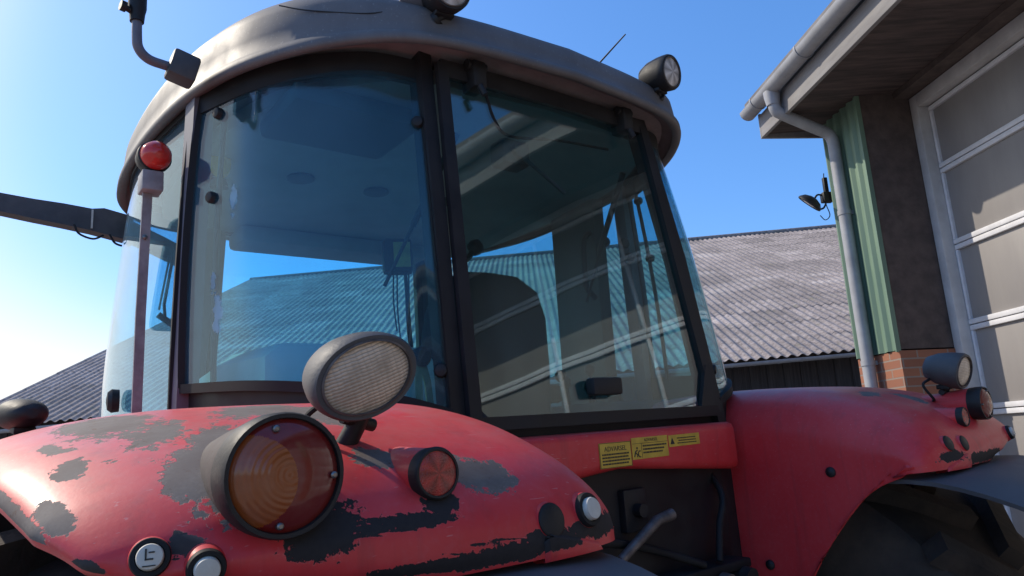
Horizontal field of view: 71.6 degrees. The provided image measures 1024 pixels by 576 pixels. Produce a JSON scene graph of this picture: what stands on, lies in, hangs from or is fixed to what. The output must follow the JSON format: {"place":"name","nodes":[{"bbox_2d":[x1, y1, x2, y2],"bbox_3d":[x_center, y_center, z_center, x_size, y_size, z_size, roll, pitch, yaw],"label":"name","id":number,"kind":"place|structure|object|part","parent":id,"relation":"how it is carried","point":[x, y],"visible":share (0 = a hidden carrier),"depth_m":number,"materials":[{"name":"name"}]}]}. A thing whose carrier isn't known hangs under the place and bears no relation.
{"place":"outdoors","nodes":[
{"label":"outdoors","id":0,"kind":"place"},
{"bbox_2d":[0,0,835,399],"label":"sky","id":1,"kind":"structure","parent":0,"point":[75,90],"materials":[{"name":"blue"}]},
{"bbox_3d":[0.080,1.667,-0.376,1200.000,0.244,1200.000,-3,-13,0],"label":"ground","id":2,"kind":"structure","parent":0,"visible":0},
{"bbox_2d":[0,224,861,438],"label":"barn","id":3,"kind":"structure","parent":2,"relation":"on","point":[777,303],"depth_m":17.05,"materials":[{"name":"grey metal"}]},
{"bbox_2d":[0,0,1023,575],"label":"tractor","id":4,"kind":"object","parent":2,"relation":"on","point":[430,144],"visible":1,"depth_m":1.76,"materials":[{"name":"red paint"}]},
{"bbox_3d":[-1.151,0.207,2.196,0.270,1.218,1.155,3,-14,-24],"label":"cab door","id":5,"kind":"part","parent":4,"relation":"part of","materials":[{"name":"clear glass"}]},
{"bbox_3d":[-0.482,-0.132,1.626,0.708,0.892,0.197,-5,-13,10],"label":"quarter window","id":6,"kind":"part","parent":4,"relation":"part of","materials":[{"name":"black glass"}]},
{"bbox_3d":[0.088,-0.083,1.953,0.832,0.916,0.466,5,-15,-37],"label":"rear window","id":7,"kind":"part","parent":4,"relation":"part of","materials":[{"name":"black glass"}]},
{"bbox_3d":[0.141,0.319,3.181,1.152,1.218,0.342,-13,-16,37],"label":"cab door","id":8,"kind":"part","parent":4,"relation":"part of","materials":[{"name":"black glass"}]},
{"bbox_3d":[0.553,-0.034,2.432,0.233,0.903,0.701,-4,-13,4],"label":"quarter window","id":9,"kind":"part","parent":4,"relation":"part of","materials":[{"name":"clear glass"}]},
{"bbox_2d":[740,0,1023,537],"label":"machinery hall","id":10,"kind":"structure","parent":2,"relation":"on","point":[910,113],"depth_m":5.18,"materials":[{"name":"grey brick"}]},
{"bbox_2d":[798,173,831,219],"bbox_3d":[2.554,-0.766,5.996,0.289,0.414,0.193,-2,-13,-5],"label":"flood light","id":11,"kind":"object","parent":10,"relation":"attached to","point":[814,203],"visible":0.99,"depth_m":5.96,"materials":[{"name":"black plastic"}]},
{"bbox_2d":[928,38,1023,537],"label":"sectional door","id":12,"kind":"structure","parent":10,"relation":"in","point":[978,125],"depth_m":4.90,"materials":[{"name":"white metal"}]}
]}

